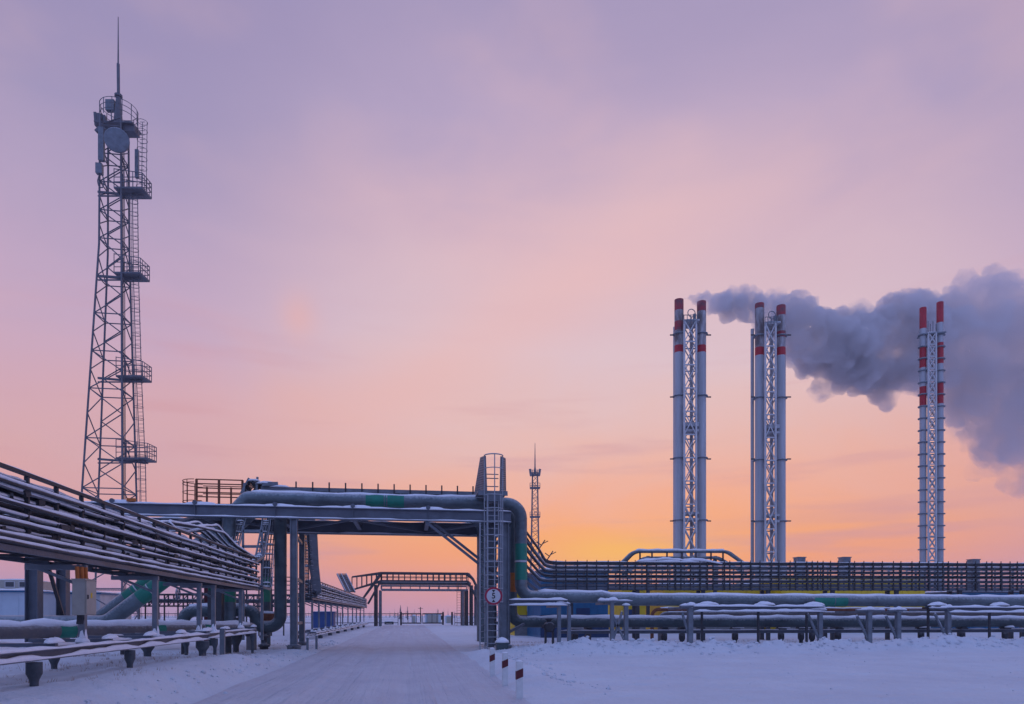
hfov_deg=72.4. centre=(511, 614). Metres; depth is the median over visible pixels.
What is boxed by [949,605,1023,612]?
steel beam
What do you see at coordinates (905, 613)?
pipeline
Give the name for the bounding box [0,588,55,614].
industrial building
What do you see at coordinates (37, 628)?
pipeline
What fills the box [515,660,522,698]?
marker post
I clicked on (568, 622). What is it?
pipe stand
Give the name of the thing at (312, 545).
cable ladder
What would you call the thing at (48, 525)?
cable rack
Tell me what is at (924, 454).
chimney tower
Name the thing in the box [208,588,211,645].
riser pipe
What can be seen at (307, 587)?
cable ladder
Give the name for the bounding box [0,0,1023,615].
sky
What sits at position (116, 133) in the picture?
communication tower
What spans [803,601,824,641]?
pipe saddle
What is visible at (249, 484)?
cable bend
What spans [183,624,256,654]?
support frame
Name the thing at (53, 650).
support frame
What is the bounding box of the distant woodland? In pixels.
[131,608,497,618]
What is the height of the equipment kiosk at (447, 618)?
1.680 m
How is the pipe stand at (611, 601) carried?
on the snow ground at (964, 671)
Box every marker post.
[489,648,494,675]
[502,652,507,685]
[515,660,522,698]
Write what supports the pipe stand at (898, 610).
on the snow ground at (964, 671)
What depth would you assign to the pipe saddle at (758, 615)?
36.17 m
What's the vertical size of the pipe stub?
0.502 m
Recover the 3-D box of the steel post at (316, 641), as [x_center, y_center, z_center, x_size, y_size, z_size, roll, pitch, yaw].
[-9.355,1.437,33.500,0.122,1.002,0.121,0,0,-8]
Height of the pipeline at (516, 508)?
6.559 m
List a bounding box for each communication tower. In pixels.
[81,17,156,618]
[529,458,540,569]
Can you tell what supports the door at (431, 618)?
in the equipment kiosk at (432, 617)
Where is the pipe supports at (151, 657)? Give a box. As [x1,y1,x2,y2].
[0,638,890,684]
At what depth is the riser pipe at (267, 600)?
36.94 m
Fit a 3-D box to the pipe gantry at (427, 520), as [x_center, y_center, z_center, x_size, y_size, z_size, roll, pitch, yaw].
[-19.482,-2.777,32.519,38.834,9.648,6.094,0,0,-8]
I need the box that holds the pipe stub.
[264,611,273,620]
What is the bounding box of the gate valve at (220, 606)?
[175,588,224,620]
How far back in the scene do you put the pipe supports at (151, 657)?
18.63 m
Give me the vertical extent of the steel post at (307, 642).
0.925 m
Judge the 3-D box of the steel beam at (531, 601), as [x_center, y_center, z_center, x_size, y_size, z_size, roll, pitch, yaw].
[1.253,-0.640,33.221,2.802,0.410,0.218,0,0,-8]
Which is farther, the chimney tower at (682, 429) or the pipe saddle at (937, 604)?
the chimney tower at (682, 429)
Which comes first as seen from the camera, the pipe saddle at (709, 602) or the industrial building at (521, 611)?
the pipe saddle at (709, 602)
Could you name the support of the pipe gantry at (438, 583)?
on the snow ground at (964, 671)
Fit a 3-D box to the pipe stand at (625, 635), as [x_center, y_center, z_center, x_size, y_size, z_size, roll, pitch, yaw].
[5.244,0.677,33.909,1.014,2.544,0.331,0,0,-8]
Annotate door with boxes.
[428,615,437,621]
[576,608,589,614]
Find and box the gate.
[400,612,443,624]
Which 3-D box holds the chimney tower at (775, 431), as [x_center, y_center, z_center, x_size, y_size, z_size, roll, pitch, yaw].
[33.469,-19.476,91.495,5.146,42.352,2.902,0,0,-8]
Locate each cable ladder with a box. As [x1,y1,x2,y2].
[230,518,246,545]
[242,519,270,562]
[254,519,274,589]
[300,519,309,594]
[304,519,320,597]
[337,573,354,592]
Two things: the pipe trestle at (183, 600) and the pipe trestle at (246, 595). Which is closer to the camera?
the pipe trestle at (246, 595)
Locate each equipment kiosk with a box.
[425,614,440,621]
[445,615,450,622]
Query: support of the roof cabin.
on the industrial building at (12, 601)
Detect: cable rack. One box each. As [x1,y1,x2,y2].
[0,462,259,643]
[298,578,366,631]
[527,532,1023,640]
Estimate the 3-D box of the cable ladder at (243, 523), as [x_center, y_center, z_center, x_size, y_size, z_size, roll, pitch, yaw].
[-12.087,-4.071,31.081,0.954,3.828,7.221,0,0,-19]
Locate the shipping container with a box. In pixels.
[313,611,336,627]
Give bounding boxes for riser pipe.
[204,564,207,640]
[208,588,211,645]
[263,560,270,644]
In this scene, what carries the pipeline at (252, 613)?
on the pipe pedestal at (263, 645)
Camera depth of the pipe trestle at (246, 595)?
53.72 m
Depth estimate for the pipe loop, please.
60.70 m
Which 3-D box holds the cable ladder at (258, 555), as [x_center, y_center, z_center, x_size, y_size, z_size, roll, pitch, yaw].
[-11.271,-4.119,30.931,0.599,3.938,7.737,0,0,-11]
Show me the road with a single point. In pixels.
(380, 670)
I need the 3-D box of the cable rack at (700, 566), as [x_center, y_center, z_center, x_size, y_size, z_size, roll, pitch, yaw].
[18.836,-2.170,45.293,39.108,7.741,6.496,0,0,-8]
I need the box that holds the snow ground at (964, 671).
[0,616,1023,703]
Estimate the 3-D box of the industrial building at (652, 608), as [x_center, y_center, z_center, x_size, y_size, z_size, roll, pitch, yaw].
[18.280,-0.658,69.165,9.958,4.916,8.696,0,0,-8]
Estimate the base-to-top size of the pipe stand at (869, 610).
2.387 m
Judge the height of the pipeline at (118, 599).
7.084 m
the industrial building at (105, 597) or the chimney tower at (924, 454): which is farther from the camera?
the chimney tower at (924, 454)
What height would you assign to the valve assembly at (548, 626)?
1.523 m
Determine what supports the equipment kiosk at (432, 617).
on the snow ground at (964, 671)
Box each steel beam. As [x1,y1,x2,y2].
[509,597,567,605]
[693,604,825,611]
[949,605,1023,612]
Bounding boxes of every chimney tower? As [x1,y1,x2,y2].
[670,298,710,578]
[751,302,790,574]
[917,301,945,591]
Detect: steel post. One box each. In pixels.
[220,627,225,654]
[306,636,308,649]
[315,635,317,648]
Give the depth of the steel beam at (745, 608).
34.74 m
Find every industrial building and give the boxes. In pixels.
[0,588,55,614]
[70,591,130,618]
[510,576,527,635]
[608,583,645,629]
[645,583,759,629]
[736,557,924,628]
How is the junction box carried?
on the snow ground at (964, 671)
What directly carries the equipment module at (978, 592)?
on the snow ground at (964, 671)
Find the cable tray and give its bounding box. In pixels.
[261,481,473,494]
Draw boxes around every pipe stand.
[242,526,263,639]
[546,601,570,641]
[595,597,632,640]
[610,603,629,640]
[668,602,698,643]
[789,607,826,640]
[835,606,884,642]
[872,606,906,638]
[909,604,956,634]
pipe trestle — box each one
[139,594,298,620]
[236,576,289,635]
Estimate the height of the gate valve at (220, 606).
2.036 m
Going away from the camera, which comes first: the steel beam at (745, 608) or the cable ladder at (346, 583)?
the steel beam at (745, 608)
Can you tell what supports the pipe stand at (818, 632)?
on the snow ground at (964, 671)
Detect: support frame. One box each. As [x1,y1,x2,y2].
[0,628,210,686]
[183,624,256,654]
[298,622,367,637]
[561,625,1023,642]
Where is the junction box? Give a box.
[495,637,508,649]
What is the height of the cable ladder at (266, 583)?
3.671 m
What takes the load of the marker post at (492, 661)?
on the snow ground at (964, 671)
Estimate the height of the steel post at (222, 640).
1.194 m
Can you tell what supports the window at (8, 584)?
in the roof cabin
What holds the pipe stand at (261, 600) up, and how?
on the snow ground at (964, 671)
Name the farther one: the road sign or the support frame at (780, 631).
the support frame at (780, 631)
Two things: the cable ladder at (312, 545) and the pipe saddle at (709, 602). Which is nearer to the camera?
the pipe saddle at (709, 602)
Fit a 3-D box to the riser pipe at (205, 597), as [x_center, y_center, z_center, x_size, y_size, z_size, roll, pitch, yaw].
[-15.739,-0.550,36.005,0.320,4.300,0.320,0,0,-8]
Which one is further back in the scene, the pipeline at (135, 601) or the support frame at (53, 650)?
the pipeline at (135, 601)
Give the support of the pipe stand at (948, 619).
on the snow ground at (964, 671)
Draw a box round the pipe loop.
[611,548,746,614]
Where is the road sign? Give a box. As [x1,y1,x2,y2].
[485,587,501,604]
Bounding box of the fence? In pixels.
[131,613,397,624]
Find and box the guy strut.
[509,623,524,632]
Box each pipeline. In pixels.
[0,518,486,641]
[0,618,256,654]
[95,518,478,640]
[177,505,1023,632]
[222,490,1023,620]
[650,607,921,638]
[658,611,1023,640]
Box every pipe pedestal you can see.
[232,617,254,651]
[258,633,269,648]
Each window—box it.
[5,581,14,587]
[19,581,24,587]
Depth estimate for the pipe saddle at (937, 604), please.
37.57 m
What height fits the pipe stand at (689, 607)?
2.610 m
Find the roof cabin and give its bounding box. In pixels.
[0,579,52,590]
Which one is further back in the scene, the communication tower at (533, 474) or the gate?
the communication tower at (533, 474)
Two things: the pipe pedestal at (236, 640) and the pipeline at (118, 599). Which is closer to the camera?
the pipe pedestal at (236, 640)
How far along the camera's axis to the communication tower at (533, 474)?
199.12 m
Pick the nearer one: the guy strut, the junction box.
the junction box
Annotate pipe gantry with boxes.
[5,453,511,649]
[351,572,476,625]
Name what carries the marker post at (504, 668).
on the snow ground at (964, 671)
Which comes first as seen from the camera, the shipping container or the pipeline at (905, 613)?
the pipeline at (905, 613)
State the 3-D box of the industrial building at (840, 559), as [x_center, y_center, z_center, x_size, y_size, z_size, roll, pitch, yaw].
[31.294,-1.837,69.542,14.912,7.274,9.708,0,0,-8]
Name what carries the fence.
on the snow ground at (964, 671)
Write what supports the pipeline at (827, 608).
on the snow ground at (964, 671)
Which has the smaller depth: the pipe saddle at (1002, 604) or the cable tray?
the cable tray
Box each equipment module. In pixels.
[527,567,610,637]
[925,559,1018,628]
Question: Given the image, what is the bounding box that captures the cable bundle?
[126,515,255,557]
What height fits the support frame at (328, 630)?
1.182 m
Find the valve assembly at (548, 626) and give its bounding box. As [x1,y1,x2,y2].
[542,619,554,643]
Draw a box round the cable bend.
[240,477,299,492]
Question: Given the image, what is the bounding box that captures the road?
[193,625,530,703]
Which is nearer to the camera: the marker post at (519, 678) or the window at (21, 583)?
the marker post at (519, 678)
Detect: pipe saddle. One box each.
[697,601,718,641]
[754,601,774,643]
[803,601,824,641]
[922,601,946,638]
[988,602,1009,637]
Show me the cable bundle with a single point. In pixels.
(191, 527)
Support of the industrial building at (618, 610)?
on the snow ground at (964, 671)
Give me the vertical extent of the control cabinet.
1.090 m
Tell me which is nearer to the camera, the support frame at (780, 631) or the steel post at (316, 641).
the steel post at (316, 641)
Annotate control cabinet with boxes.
[71,566,96,623]
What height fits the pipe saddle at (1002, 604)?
2.311 m
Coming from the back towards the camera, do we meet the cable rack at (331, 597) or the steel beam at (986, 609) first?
the cable rack at (331, 597)
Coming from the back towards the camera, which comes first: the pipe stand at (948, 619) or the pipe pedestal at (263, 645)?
the pipe stand at (948, 619)
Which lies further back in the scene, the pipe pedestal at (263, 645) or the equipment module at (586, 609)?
the equipment module at (586, 609)

